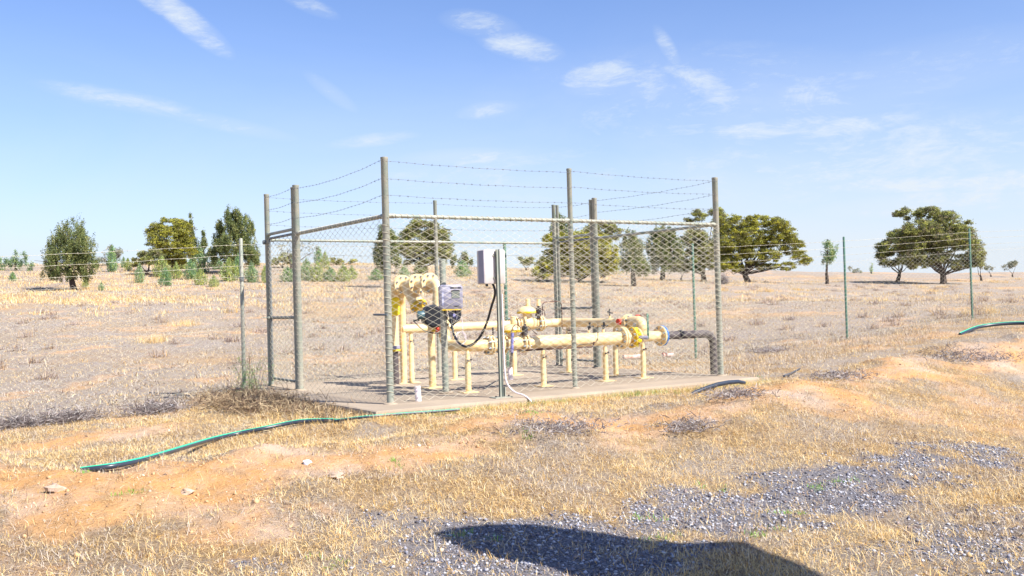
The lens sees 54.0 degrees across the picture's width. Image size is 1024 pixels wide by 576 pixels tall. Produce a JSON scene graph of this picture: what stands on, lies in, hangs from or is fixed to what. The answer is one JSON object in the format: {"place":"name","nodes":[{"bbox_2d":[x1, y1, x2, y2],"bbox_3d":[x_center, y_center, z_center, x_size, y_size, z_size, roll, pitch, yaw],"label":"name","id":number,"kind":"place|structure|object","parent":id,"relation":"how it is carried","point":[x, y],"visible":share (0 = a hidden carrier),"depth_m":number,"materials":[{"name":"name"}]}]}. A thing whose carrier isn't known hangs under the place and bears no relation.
{"place":"outdoors","nodes":[
{"label":"outdoors","id":0,"kind":"place"},
{"bbox_2d":[0,263,1023,575],"bbox_3d":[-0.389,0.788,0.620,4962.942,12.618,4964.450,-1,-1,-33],"label":"ground","id":1,"kind":"structure","parent":0,"point":[80,495],"depth_m":9.21,"materials":[{"name":"beige soil"}]},
{"bbox_2d":[0,255,4,270],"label":"cypress pine","id":2,"kind":"object","parent":1,"relation":"on","point":[1,259],"visible":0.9,"depth_m":83.92,"materials":[{"name":"green plant"}]},
{"bbox_2d":[8,271,17,280],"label":"cypress seedling","id":3,"kind":"object","parent":1,"relation":"on","point":[11,276],"visible":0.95,"depth_m":73.94,"materials":[{"name":"green plant"}]},
{"bbox_2d":[1,249,29,270],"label":"tree","id":4,"kind":"object","parent":1,"relation":"on","point":[10,262],"visible":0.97,"depth_m":83.90,"materials":[{"name":"green plant"}]},
{"bbox_2d":[0,403,51,430],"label":"tumbleweed","id":5,"kind":"object","parent":1,"relation":"on","point":[16,420],"visible":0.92,"depth_m":13.23,"materials":[{"name":"plant"}]},
{"bbox_2d":[27,261,34,270],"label":"pine spire","id":6,"kind":"object","parent":1,"relation":"on","point":[30,265],"visible":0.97,"depth_m":83.94,"materials":[{"name":"green plant"}]},
{"bbox_2d":[43,483,66,492],"bbox_3d":[-3.296,1.458,7.245,0.137,0.093,0.136,-2,-1,19],"label":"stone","id":7,"kind":"object","parent":1,"relation":"on","point":[53,487],"visible":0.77,"depth_m":7.21,"materials":[{"name":"stone"}]},
{"bbox_2d":[34,217,102,289],"bbox_3d":[-28.156,-2.220,64.049,3.853,5.262,3.597,-1,-1,-18],"label":"cypress pine","id":8,"kind":"object","parent":1,"relation":"on","point":[60,240],"visible":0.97,"depth_m":63.53,"materials":[{"name":"green plant"}]},
{"bbox_2d":[15,399,121,426],"bbox_3d":[-6.066,1.677,13.614,1.414,0.359,0.911,-1,-1,-33],"label":"tumbleweed","id":9,"kind":"object","parent":1,"relation":"on","point":[63,416],"visible":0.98,"depth_m":13.52,"materials":[{"name":"plant"}]},
{"bbox_2d":[98,281,104,290],"bbox_3d":[-26.009,-0.094,63.613,0.450,0.691,0.484,-2,-1,33],"label":"cypress seedling","id":10,"kind":"object","parent":1,"relation":"on","point":[102,285],"visible":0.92,"depth_m":63.59,"materials":[{"name":"green plant"}]},
{"bbox_2d":[96,245,123,265],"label":"gum tree","id":11,"kind":"object","parent":1,"relation":"on","point":[117,251],"visible":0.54,"depth_m":91.92,"materials":[{"name":"green plant"}]},
{"bbox_2d":[106,246,118,271],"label":"cypress seedling","id":12,"kind":"object","parent":1,"relation":"on","point":[112,256],"visible":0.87,"depth_m":83.50,"materials":[{"name":"green plant"}]},
{"bbox_2d":[120,256,125,267],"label":"cypress seedling","id":13,"kind":"object","parent":1,"relation":"on","point":[122,261],"visible":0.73,"depth_m":89.53,"materials":[{"name":"green plant"}]},
{"bbox_2d":[123,258,131,269],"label":"cypress seedling","id":14,"kind":"object","parent":1,"relation":"on","point":[127,264],"visible":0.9,"depth_m":86.32,"materials":[{"name":"green plant"}]},
{"bbox_2d":[134,261,144,283],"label":"cypress seedling","id":15,"kind":"object","parent":1,"relation":"on","point":[140,273],"visible":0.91,"depth_m":71.51,"materials":[{"name":"green plant"}]},
{"bbox_2d":[101,390,196,417],"bbox_3d":[-5.048,1.621,14.155,1.465,0.426,0.942,-1,-1,-33],"label":"tumbleweed","id":16,"kind":"object","parent":1,"relation":"on","point":[159,407],"visible":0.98,"depth_m":14.01,"materials":[{"name":"plant"}]},
{"bbox_2d":[130,247,167,275],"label":"wattle tree","id":17,"kind":"object","parent":1,"relation":"on","point":[145,257],"visible":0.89,"depth_m":79.81,"materials":[{"name":"green plant"}]},
{"bbox_2d":[152,256,170,276],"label":"cypress seedling","id":18,"kind":"object","parent":1,"relation":"on","point":[161,265],"visible":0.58,"depth_m":79.03,"materials":[{"name":"green plant"}]},
{"bbox_2d":[157,267,172,285],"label":"cypress seedling","id":19,"kind":"object","parent":1,"relation":"on","point":[166,275],"visible":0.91,"depth_m":68.64,"materials":[{"name":"green plant"}]},
{"bbox_2d":[143,216,200,270],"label":"wattle tree","id":20,"kind":"object","parent":1,"relation":"on","point":[181,243],"visible":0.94,"depth_m":83.31,"materials":[{"name":"green plant"}]},
{"bbox_2d":[170,262,182,278],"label":"cypress seedling","id":21,"kind":"object","parent":1,"relation":"on","point":[176,271],"visible":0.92,"depth_m":77.47,"materials":[{"name":"green plant"}]},
{"bbox_2d":[177,259,187,268],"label":"cypress seedling","id":22,"kind":"object","parent":1,"relation":"on","point":[182,266],"visible":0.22,"depth_m":88.29,"materials":[{"name":"green plant"}]},
{"bbox_2d":[181,488,194,494],"bbox_3d":[-2.413,1.516,7.444,0.101,0.070,0.108,-2,-1,5],"label":"stone","id":23,"kind":"object","parent":1,"relation":"on","point":[186,491],"visible":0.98,"depth_m":7.43,"materials":[{"name":"stone"}]},
{"bbox_2d":[181,259,196,279],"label":"cypress seedling","id":24,"kind":"object","parent":1,"relation":"on","point":[192,273],"visible":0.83,"depth_m":76.26,"materials":[{"name":"green plant"}]},
{"bbox_2d":[187,211,199,261],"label":"pine spire","id":25,"kind":"object","parent":1,"relation":"on","point":[196,242],"visible":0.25,"depth_m":91.84,"materials":[{"name":"green plant"}]},
{"bbox_2d":[191,244,209,272],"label":"cypress seedling","id":26,"kind":"object","parent":1,"relation":"on","point":[201,260],"visible":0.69,"depth_m":84.69,"materials":[{"name":"green plant"}]},
{"bbox_2d":[192,267,208,284],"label":"cypress seedling","id":27,"kind":"object","parent":1,"relation":"on","point":[200,278],"visible":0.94,"depth_m":69.13,"materials":[{"name":"green plant"}]},
{"bbox_2d":[199,230,208,264],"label":"pine spire","id":28,"kind":"object","parent":1,"relation":"on","point":[203,243],"visible":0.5,"depth_m":91.89,"materials":[{"name":"green plant"}]},
{"bbox_2d":[80,418,342,471],"bbox_3d":[-3.073,1.527,9.792,1.127,0.220,3.730,-2,-1,20],"label":"poly pipe","id":29,"kind":"object","parent":1,"relation":"on","point":[100,467],"visible":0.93,"depth_m":10.00,"materials":[{"name":"green plastic"}]},
{"bbox_2d":[208,275,219,286],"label":"cypress seedling","id":30,"kind":"object","parent":1,"relation":"on","point":[211,281],"visible":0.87,"depth_m":67.14,"materials":[{"name":"green plant"}]},
{"bbox_2d":[210,259,225,269],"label":"cypress seedling","id":31,"kind":"object","parent":1,"relation":"on","point":[218,266],"visible":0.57,"depth_m":88.98,"materials":[{"name":"green plant"}]},
{"bbox_2d":[218,257,239,281],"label":"cypress seedling","id":32,"kind":"object","parent":1,"relation":"on","point":[230,275],"visible":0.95,"depth_m":74.28,"materials":[{"name":"green plant"}]},
{"bbox_2d":[207,204,260,273],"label":"cypress pine","id":33,"kind":"object","parent":1,"relation":"on","point":[234,220],"visible":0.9,"depth_m":83.64,"materials":[{"name":"green plant"}]},
{"bbox_2d":[233,253,243,276],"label":"cypress seedling","id":34,"kind":"object","parent":1,"relation":"on","point":[237,261],"visible":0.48,"depth_m":78.71,"materials":[{"name":"green plant"}]},
{"bbox_2d":[244,260,259,282],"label":"cypress seedling","id":35,"kind":"object","parent":1,"relation":"on","point":[250,272],"visible":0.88,"depth_m":73.50,"materials":[{"name":"green plant"}]},
{"bbox_2d":[231,349,277,389],"bbox_3d":[-3.881,1.327,15.141,0.793,0.844,0.988,-1,-1,-11],"label":"green weed","id":36,"kind":"object","parent":1,"relation":"on","point":[253,373],"visible":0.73,"depth_m":15.05,"materials":[{"name":"green plant"}]},
{"bbox_2d":[178,381,339,423],"bbox_3d":[-3.606,1.482,13.953,2.039,0.384,5.471,-1,-1,-33],"label":"brush heap","id":37,"kind":"object","parent":1,"relation":"on","point":[252,399],"visible":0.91,"depth_m":13.57,"materials":[{"name":"plant"}]},
{"bbox_2d":[261,265,265,282],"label":"cypress seedling","id":38,"kind":"object","parent":1,"relation":"on","point":[263,276],"visible":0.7,"depth_m":73.51,"materials":[{"name":"green plant"}]},
{"bbox_2d":[271,252,291,267],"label":"gum tree","id":39,"kind":"object","parent":1,"relation":"on","point":[278,260],"visible":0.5,"depth_m":91.82,"materials":[{"name":"green plant"}]},
{"bbox_2d":[279,266,292,281],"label":"cypress seedling","id":40,"kind":"object","parent":1,"relation":"on","point":[288,274],"visible":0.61,"depth_m":74.97,"materials":[{"name":"green plant"}]},
{"bbox_2d":[278,242,319,270],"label":"tree","id":41,"kind":"object","parent":1,"relation":"on","point":[301,250],"visible":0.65,"depth_m":87.95,"materials":[{"name":"green plant"}]},
{"bbox_2d":[244,394,364,423],"bbox_3d":[-2.510,1.454,12.362,1.062,0.313,3.327,-1,-1,-33],"label":"brush heap","id":42,"kind":"object","parent":1,"relation":"on","point":[297,406],"visible":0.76,"depth_m":12.18,"materials":[{"name":"plant"}]},
{"bbox_2d":[303,460,311,464],"bbox_3d":[-1.655,1.407,8.099,0.071,0.043,0.068,-2,-1,40],"label":"lump","id":43,"kind":"object","parent":1,"relation":"on","point":[306,462],"visible":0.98,"depth_m":8.08,"materials":[{"name":"white stone"}]},
{"bbox_2d":[301,258,315,280],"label":"cypress seedling","id":44,"kind":"object","parent":1,"relation":"on","point":[305,268],"visible":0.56,"depth_m":76.64,"materials":[{"name":"green plant"}]},
{"bbox_2d":[309,261,325,281],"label":"cypress seedling","id":45,"kind":"object","parent":1,"relation":"on","point":[318,275],"visible":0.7,"depth_m":75.45,"materials":[{"name":"green plant"}]},
{"bbox_2d":[313,246,322,263],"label":"cypress seedling","id":46,"kind":"object","parent":1,"relation":"on","point":[319,255],"visible":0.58,"depth_m":99.05,"materials":[{"name":"green plant"}]},
{"bbox_2d":[320,250,330,267],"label":"cypress seedling","id":47,"kind":"object","parent":1,"relation":"on","point":[325,260],"visible":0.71,"depth_m":90.72,"materials":[{"name":"green plant"}]},
{"bbox_2d":[322,266,338,281],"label":"cypress seedling","id":48,"kind":"object","parent":1,"relation":"on","point":[330,276],"visible":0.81,"depth_m":75.44,"materials":[{"name":"green plant"}]},
{"bbox_2d":[328,472,343,478],"bbox_3d":[-1.357,1.441,7.705,0.135,0.054,0.150,-1,-1,-33],"label":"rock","id":49,"kind":"object","parent":1,"relation":"on","point":[339,474],"visible":0.94,"depth_m":7.66,"materials":[{"name":"stone"}]},
{"bbox_2d":[335,264,350,281],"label":"cypress seedling","id":50,"kind":"object","parent":1,"relation":"on","point":[341,270],"visible":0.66,"depth_m":75.44,"materials":[{"name":"green plant"}]},
{"bbox_2d":[328,257,357,264],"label":"gum tree","id":51,"kind":"object","parent":1,"relation":"on","point":[341,261],"visible":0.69,"depth_m":97.91,"materials":[{"name":"green plant"}]},
{"bbox_2d":[348,265,358,278],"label":"cypress seedling","id":52,"kind":"object","parent":1,"relation":"on","point":[354,272],"visible":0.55,"depth_m":77.87,"materials":[{"name":"green plant"}]},
{"bbox_2d":[367,268,383,279],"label":"cypress seedling","id":53,"kind":"object","parent":1,"relation":"on","point":[377,277],"visible":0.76,"depth_m":77.05,"materials":[{"name":"green plant"}]},
{"bbox_2d":[372,224,403,273],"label":"cypress pine","id":54,"kind":"object","parent":1,"relation":"on","point":[378,250],"visible":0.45,"depth_m":67.71,"materials":[{"name":"green plant"}]},
{"bbox_2d":[335,408,459,421],"bbox_3d":[-1.279,1.448,11.383,1.444,0.072,0.166,-1,-1,-16],"label":"poly pipe","id":55,"kind":"object","parent":1,"relation":"on","point":[389,414],"visible":0.98,"depth_m":11.35,"materials":[{"name":"grey"}]},
{"bbox_2d":[398,264,410,276],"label":"cypress seedling","id":56,"kind":"object","parent":1,"relation":"on","point":[403,270],"visible":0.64,"depth_m":81.13,"materials":[{"name":"green plant"}]},
{"bbox_2d":[413,263,428,274],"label":"cypress seedling","id":57,"kind":"object","parent":1,"relation":"on","point":[415,270],"visible":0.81,"depth_m":83.79,"materials":[{"name":"green plant"}]},
{"bbox_2d":[397,218,454,273],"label":"gum tree","id":58,"kind":"object","parent":1,"relation":"on","point":[421,234],"visible":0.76,"depth_m":83.38,"materials":[{"name":"green plant"}]},
{"bbox_2d":[450,250,473,267],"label":"gum tree","id":59,"kind":"object","parent":1,"relation":"on","point":[465,258],"visible":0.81,"depth_m":98.01,"materials":[{"name":"green plant"}]},
{"bbox_2d":[66,375,859,570],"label":"green weeds","id":60,"kind":"object","parent":1,"relation":"on","point":[393,459],"visible":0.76,"depth_m":7.11,"materials":[{"name":"plant"}]},
{"bbox_2d":[454,259,473,276],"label":"cypress seedling","id":61,"kind":"object","parent":1,"relation":"on","point":[461,268],"visible":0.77,"depth_m":81.48,"materials":[{"name":"green plant"}]},
{"bbox_2d":[236,365,759,418],"bbox_3d":[-0.350,1.621,15.169,6.185,0.400,5.177,-1,-1,-33],"label":"concrete pad","id":62,"kind":"object","parent":1,"relation":"on","point":[429,402],"visible":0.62,"depth_m":14.07,"materials":[{"name":"grey concrete"}]},
{"bbox_2d":[414,386,421,400],"bbox_3d":[-1.165,1.318,12.432,0.091,0.209,0.082,-1,-1,-33],"label":"pipe stub","id":63,"kind":"object","parent":62,"relation":"on","point":[417,396],"visible":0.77,"depth_m":12.40,"materials":[{"name":"white plastic"}]},
{"bbox_2d":[438,259,466,393],"bbox_3d":[-0.817,0.507,13.481,0.380,1.800,0.254,-1,-1,-19],"label":"meter stand","id":64,"kind":"object","parent":62,"relation":"on","point":[449,294],"visible":0.9,"depth_m":13.43,"materials":[{"name":"metal"}]},
{"bbox_2d":[449,249,532,403],"bbox_3d":[-0.392,0.526,12.844,1.478,2.002,0.343,-2,-1,45],"label":"cabinet stand","id":65,"kind":"object","parent":62,"relation":"on","point":[490,266],"visible":0.93,"depth_m":12.61,"materials":[{"name":"white paint"}]},
{"bbox_2d":[261,156,726,404],"bbox_3d":[-0.369,-0.075,15.427,5.740,3.000,4.386,-1,-1,-33],"label":"fence cage","id":66,"kind":"object","parent":62,"relation":"on","point":[386,241],"visible":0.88,"depth_m":14.63,"materials":[{"name":"metal"}]},
{"bbox_2d":[507,367,512,379],"bbox_3d":[-0.026,1.332,15.503,0.091,0.214,0.082,-1,-1,-33],"label":"pipe stub","id":67,"kind":"object","parent":62,"relation":"on","point":[510,372],"visible":0.76,"depth_m":15.47,"materials":[{"name":"white plastic"}]},
{"bbox_2d":[391,273,717,392],"bbox_3d":[0.574,0.750,15.506,4.983,2.000,2.567,-1,-1,-33],"label":"gas pipework","id":68,"kind":"object","parent":62,"relation":"on","point":[524,328],"visible":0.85,"depth_m":14.94,"materials":[{"name":"beige paint"}]},
{"bbox_2d":[222,379,774,438],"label":"verge grass","id":69,"kind":"structure","parent":1,"relation":"on","point":[501,406],"depth_m":11.99,"materials":[{"name":"plant"}]},
{"bbox_2d":[0,263,1023,427],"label":"paddock scrub","id":70,"kind":"object","parent":1,"relation":"on","point":[382,330],"visible":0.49,"depth_m":27.43,"materials":[{"name":"plant"}]},
{"bbox_2d":[0,228,1023,421],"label":"perimeter fence","id":71,"kind":"object","parent":1,"relation":"on","point":[241,293],"visible":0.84,"depth_m":18.44,"materials":[{"name":"grey metal"}]},
{"bbox_2d":[0,262,1023,316],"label":"standing straw","id":72,"kind":"object","parent":1,"relation":"on","point":[95,299],"visible":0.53,"depth_m":61.56,"materials":[{"name":"beige plant"}]},
{"bbox_2d":[0,363,1023,575],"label":"soil crumbs","id":73,"kind":"object","parent":1,"relation":"on","point":[256,500],"visible":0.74,"depth_m":7.80,"materials":[{"name":"soil"}]},
{"bbox_2d":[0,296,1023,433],"bbox_3d":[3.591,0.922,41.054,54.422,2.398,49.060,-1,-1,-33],"label":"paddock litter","id":74,"kind":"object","parent":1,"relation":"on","point":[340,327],"visible":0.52,"depth_m":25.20,"materials":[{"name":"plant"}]},
{"bbox_2d":[516,256,535,270],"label":"gum tree","id":75,"kind":"object","parent":1,"relation":"on","point":[527,261],"visible":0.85,"depth_m":97.69,"materials":[{"name":"green plant"}]},
{"bbox_2d":[549,211,567,276],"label":"cypress pine","id":76,"kind":"object","parent":1,"relation":"on","point":[561,227],"visible":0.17,"depth_m":83.41,"materials":[{"name":"green plant"}]},
{"bbox_2d":[464,411,658,437],"bbox_3d":[0.416,1.278,9.567,1.654,0.194,1.327,-1,-1,-33],"label":"gravel patch","id":77,"kind":"object","parent":1,"relation":"on","point":[563,427],"visible":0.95,"depth_m":9.43,"materials":[{"name":"gravel"}]},
{"bbox_2d":[530,229,621,282],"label":"golden wattle","id":78,"kind":"object","parent":1,"relation":"on","point":[606,249],"visible":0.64,"depth_m":76.05,"materials":[{"name":"green plant"}]},
{"bbox_2d":[581,223,625,278],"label":"gum tree","id":79,"kind":"object","parent":1,"relation":"on","point":[609,228],"visible":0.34,"depth_m":87.40,"materials":[{"name":"green plant"}]},
{"bbox_2d":[622,354,639,358],"bbox_3d":[2.523,1.422,20.824,0.557,0.101,0.090,-1,-1,-33],"label":"plastic pipe","id":80,"kind":"object","parent":1,"relation":"on","point":[633,357],"visible":0.46,"depth_m":20.75,"materials":[{"name":"white plastic"}]},
{"bbox_2d":[618,227,651,285],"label":"cypress pine","id":81,"kind":"object","parent":1,"relation":"on","point":[630,254],"visible":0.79,"depth_m":71.80,"materials":[{"name":"green plant"}]},
{"bbox_2d":[645,225,687,280],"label":"cypress pine","id":82,"kind":"object","parent":1,"relation":"on","point":[669,250],"visible":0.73,"depth_m":85.53,"materials":[{"name":"green plant"}]},
{"bbox_2d":[661,353,673,356],"bbox_3d":[3.307,1.422,21.333,0.287,0.098,0.090,-1,-1,-33],"label":"plastic pipe","id":83,"kind":"object","parent":1,"relation":"on","point":[669,354],"visible":0.59,"depth_m":21.30,"materials":[{"name":"white plastic"}]},
{"bbox_2d":[667,259,704,280],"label":"gum tree","id":84,"kind":"object","parent":1,"relation":"on","point":[699,269],"visible":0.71,"depth_m":83.56,"materials":[{"name":"green plant"}]},
{"bbox_2d":[644,406,735,433],"bbox_3d":[1.690,1.261,9.807,0.939,0.254,0.805,-1,-1,-33],"label":"dead bush","id":85,"kind":"object","parent":1,"relation":"on","point":[681,427],"visible":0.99,"depth_m":9.70,"materials":[{"name":"plant"}]},
{"bbox_2d":[678,207,729,280],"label":"gum tree","id":86,"kind":"object","parent":1,"relation":"on","point":[700,215],"visible":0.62,"depth_m":91.47,"materials":[{"name":"green plant"}]},
{"bbox_2d":[687,380,745,394],"bbox_3d":[2.786,1.363,13.663,1.074,0.188,0.062,-1,-1,-33],"label":"poly pipe","id":87,"kind":"object","parent":1,"relation":"on","point":[721,383],"visible":0.8,"depth_m":13.66,"materials":[{"name":"grey"}]},
{"bbox_2d":[713,270,729,283],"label":"grey bush","id":88,"kind":"object","parent":1,"relation":"on","point":[723,279],"visible":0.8,"depth_m":75.80,"materials":[{"name":"plant"}]},
{"bbox_2d":[682,383,792,400],"bbox_3d":[2.340,1.117,10.871,1.185,0.180,1.018,-1,-1,-33],"label":"dead bush","id":89,"kind":"object","parent":1,"relation":"on","point":[724,394],"visible":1,"depth_m":10.77,"materials":[{"name":"plant"}]},
{"bbox_2d":[706,214,813,281],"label":"wattle tree","id":90,"kind":"object","parent":1,"relation":"on","point":[744,231],"visible":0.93,"depth_m":81.58,"materials":[{"name":"green plant"}]},
{"bbox_2d":[738,345,809,352],"bbox_3d":[5.513,1.306,21.664,1.700,0.185,1.479,-1,-1,-33],"label":"dead bush","id":91,"kind":"object","parent":1,"relation":"on","point":[765,349],"visible":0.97,"depth_m":21.64,"materials":[{"name":"plant"}]},
{"bbox_2d":[820,239,838,283],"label":"tree","id":92,"kind":"object","parent":1,"relation":"on","point":[830,257],"visible":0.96,"depth_m":85.89,"materials":[{"name":"green plant"}]},
{"bbox_2d":[787,365,878,380],"bbox_3d":[4.112,1.072,12.976,1.257,0.209,1.173,-2,-1,11],"label":"dead bush","id":93,"kind":"object","parent":1,"relation":"on","point":[833,374],"visible":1,"depth_m":12.84,"materials":[{"name":"plant"}]},
{"bbox_2d":[847,266,861,272],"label":"gum tree","id":94,"kind":"object","parent":1,"relation":"on","point":[855,271],"visible":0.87,"depth_m":118.16,"materials":[{"name":"green plant"}]},
{"bbox_2d":[873,228,927,281],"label":"wattle tree","id":95,"kind":"object","parent":1,"relation":"on","point":[885,249],"visible":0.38,"depth_m":89.87,"materials":[{"name":"green plant"}]},
{"bbox_2d":[887,206,986,283],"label":"wattle tree","id":96,"kind":"object","parent":1,"relation":"on","point":[935,226],"visible":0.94,"depth_m":85.37,"materials":[{"name":"green plant"}]},
{"bbox_2d":[898,338,1022,363],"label":"dead bush","id":97,"kind":"object","parent":1,"relation":"on","point":[982,357],"visible":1,"depth_m":15.02,"materials":[{"name":"plant"}]},
{"bbox_2d":[972,247,985,280],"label":"gum tree","id":98,"kind":"object","parent":1,"relation":"on","point":[979,265],"visible":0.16,"depth_m":91.93,"materials":[{"name":"green plant"}]},
{"bbox_2d":[980,263,992,276],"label":"gum tree","id":99,"kind":"object","parent":1,"relation":"on","point":[988,267],"visible":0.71,"depth_m":117.92,"materials":[{"name":"green plant"}]},
{"bbox_2d":[958,321,1023,334],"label":"poly pipe","id":100,"kind":"object","parent":1,"relation":"on","point":[991,325],"visible":1,"depth_m":23.28,"materials":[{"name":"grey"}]},
{"bbox_2d":[1002,260,1017,276],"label":"gum tree","id":101,"kind":"object","parent":1,"relation":"on","point":[1013,263],"visible":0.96,"depth_m":118.05,"materials":[{"name":"green plant"}]},
{"bbox_2d":[0,353,1023,575],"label":"dry grass","id":102,"kind":"structure","parent":0,"point":[409,433],"depth_m":7.93,"materials":[{"name":"plant"}]},
{"bbox_2d":[0,0,1023,273],"label":"sky","id":103,"kind":"structure","parent":0,"point":[829,118],"materials":[{"name":"blue"}]},
{"bbox_2d":[225,438,1023,575],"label":"gravel","id":104,"kind":"structure","parent":0,"point":[594,552],"depth_m":6.72,"materials":[{"name":"grey gravel"}]}
]}

